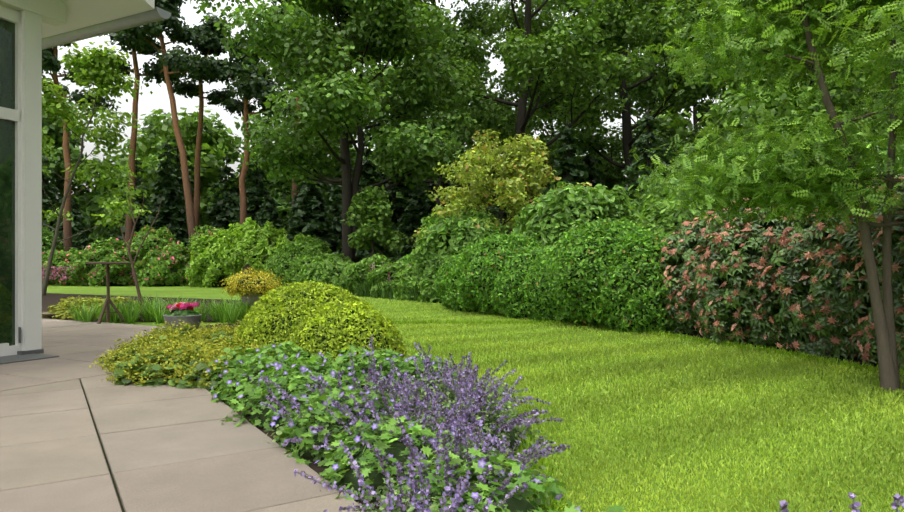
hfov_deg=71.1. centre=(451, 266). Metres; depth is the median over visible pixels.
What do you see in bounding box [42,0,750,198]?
sky
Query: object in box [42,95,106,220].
tree
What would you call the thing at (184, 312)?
zinc tub planter
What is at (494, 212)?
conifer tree
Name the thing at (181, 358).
alchemilla plant
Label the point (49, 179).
tree
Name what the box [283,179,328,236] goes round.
conifer tree
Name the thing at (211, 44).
pine tree
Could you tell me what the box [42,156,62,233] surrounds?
conifer tree
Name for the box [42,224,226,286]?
shrub
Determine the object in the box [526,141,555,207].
conifer tree
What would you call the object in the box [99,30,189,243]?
pine tree
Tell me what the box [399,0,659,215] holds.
broadleaf tree
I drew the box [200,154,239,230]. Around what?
conifer tree
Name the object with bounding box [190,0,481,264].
broadleaf tree
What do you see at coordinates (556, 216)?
shrub
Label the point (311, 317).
boxwood ball bush
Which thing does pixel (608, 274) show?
clipped hedge
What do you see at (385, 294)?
flower border
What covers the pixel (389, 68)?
tree
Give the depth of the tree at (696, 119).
65.47 m
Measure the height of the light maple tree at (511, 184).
6.305 m
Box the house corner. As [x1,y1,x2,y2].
[0,0,170,363]
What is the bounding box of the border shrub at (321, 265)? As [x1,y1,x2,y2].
[262,235,441,302]
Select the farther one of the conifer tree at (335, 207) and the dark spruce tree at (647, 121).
the conifer tree at (335, 207)
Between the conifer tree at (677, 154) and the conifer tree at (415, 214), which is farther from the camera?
the conifer tree at (415, 214)
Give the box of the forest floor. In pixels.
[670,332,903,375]
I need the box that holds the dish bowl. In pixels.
[42,312,57,316]
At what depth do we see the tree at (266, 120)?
65.31 m
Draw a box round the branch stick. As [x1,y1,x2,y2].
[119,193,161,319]
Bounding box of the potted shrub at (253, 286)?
[218,267,283,315]
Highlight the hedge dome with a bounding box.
[396,247,422,264]
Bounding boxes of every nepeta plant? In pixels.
[260,335,570,511]
[777,492,903,511]
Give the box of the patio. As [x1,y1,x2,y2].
[0,318,363,511]
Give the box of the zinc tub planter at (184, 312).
[163,302,201,331]
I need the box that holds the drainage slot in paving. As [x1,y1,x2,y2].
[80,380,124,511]
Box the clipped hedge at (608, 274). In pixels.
[432,215,680,333]
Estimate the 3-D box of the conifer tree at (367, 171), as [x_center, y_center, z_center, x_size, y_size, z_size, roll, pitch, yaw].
[-5.879,-3.670,43.048,5.125,10.325,5.228,0,0,-39]
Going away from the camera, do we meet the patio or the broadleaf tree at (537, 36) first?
the patio
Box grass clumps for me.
[42,293,254,323]
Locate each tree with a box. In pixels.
[42,43,117,251]
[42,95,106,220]
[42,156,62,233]
[44,178,78,202]
[50,196,94,249]
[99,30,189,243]
[107,155,159,246]
[108,109,220,228]
[111,106,243,232]
[117,0,217,241]
[138,137,189,253]
[156,138,203,238]
[167,12,237,230]
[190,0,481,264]
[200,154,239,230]
[208,30,295,224]
[229,141,285,235]
[234,6,361,191]
[254,194,284,237]
[265,0,324,209]
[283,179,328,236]
[287,172,340,253]
[324,151,354,251]
[329,0,570,215]
[330,36,426,185]
[332,142,394,264]
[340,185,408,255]
[376,100,415,233]
[388,182,430,262]
[390,25,497,187]
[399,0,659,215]
[410,129,591,251]
[414,175,449,227]
[427,121,469,218]
[466,109,499,210]
[477,0,736,201]
[481,166,519,220]
[497,25,604,178]
[498,0,673,181]
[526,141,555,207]
[542,121,588,202]
[578,128,608,189]
[582,0,705,190]
[618,106,673,210]
[629,0,903,391]
[634,0,888,176]
[639,0,749,163]
[651,137,679,176]
[665,0,903,177]
[669,147,680,164]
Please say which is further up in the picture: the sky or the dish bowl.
the sky
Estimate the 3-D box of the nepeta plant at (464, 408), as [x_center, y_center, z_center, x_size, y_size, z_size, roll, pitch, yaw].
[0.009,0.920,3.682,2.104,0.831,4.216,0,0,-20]
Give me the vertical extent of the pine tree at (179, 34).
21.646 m
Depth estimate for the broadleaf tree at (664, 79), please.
41.72 m
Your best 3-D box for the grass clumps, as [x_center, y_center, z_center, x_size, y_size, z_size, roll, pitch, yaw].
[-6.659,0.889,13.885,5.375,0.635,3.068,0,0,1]
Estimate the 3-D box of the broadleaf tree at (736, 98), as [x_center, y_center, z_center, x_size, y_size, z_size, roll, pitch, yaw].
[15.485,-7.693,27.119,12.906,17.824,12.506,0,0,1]
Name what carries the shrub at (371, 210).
on the lawn at (207, 292)
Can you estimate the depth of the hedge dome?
26.25 m
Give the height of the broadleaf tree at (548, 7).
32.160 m
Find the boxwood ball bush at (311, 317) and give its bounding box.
[231,280,406,369]
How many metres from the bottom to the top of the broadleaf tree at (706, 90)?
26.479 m
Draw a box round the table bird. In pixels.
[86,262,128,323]
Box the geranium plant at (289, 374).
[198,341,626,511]
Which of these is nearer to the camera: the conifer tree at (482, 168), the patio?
the patio
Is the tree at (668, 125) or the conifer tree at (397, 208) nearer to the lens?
the conifer tree at (397, 208)
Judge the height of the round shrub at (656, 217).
3.346 m
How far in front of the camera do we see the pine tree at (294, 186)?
52.12 m
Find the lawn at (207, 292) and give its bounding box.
[46,284,903,511]
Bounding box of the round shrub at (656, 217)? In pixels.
[634,175,726,238]
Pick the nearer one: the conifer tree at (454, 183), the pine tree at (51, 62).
the pine tree at (51, 62)
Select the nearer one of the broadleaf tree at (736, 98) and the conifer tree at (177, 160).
the broadleaf tree at (736, 98)
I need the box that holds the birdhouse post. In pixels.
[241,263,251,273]
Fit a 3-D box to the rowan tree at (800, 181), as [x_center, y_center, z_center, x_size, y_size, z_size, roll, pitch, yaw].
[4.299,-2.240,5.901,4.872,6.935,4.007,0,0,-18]
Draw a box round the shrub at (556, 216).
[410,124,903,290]
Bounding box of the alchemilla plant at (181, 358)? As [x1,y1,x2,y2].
[89,319,266,390]
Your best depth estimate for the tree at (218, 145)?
59.70 m
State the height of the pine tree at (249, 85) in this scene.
18.202 m
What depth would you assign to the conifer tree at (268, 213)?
45.42 m
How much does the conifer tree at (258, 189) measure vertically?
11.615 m
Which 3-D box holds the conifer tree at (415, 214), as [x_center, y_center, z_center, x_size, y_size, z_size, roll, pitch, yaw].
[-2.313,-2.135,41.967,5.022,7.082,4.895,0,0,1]
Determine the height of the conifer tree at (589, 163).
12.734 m
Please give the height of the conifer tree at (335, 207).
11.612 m
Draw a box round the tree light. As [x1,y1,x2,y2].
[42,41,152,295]
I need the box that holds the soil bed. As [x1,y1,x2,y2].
[42,293,516,510]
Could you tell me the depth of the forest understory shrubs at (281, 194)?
67.77 m
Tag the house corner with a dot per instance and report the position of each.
(30, 30)
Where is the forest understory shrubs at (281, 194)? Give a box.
[50,147,628,245]
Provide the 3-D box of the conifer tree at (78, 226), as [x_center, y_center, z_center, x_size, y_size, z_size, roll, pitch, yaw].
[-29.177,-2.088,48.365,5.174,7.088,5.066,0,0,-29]
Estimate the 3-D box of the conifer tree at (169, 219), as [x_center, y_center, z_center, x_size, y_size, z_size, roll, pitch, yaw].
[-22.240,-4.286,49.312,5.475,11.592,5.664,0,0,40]
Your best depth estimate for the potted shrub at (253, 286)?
13.53 m
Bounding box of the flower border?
[42,261,437,302]
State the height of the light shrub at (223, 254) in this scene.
4.357 m
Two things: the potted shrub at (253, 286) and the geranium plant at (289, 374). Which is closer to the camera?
the geranium plant at (289, 374)
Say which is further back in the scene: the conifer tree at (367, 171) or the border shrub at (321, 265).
the conifer tree at (367, 171)
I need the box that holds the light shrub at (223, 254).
[184,217,303,287]
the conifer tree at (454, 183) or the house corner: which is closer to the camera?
the house corner
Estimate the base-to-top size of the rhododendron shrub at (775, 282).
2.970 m
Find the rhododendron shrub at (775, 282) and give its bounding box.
[657,174,903,369]

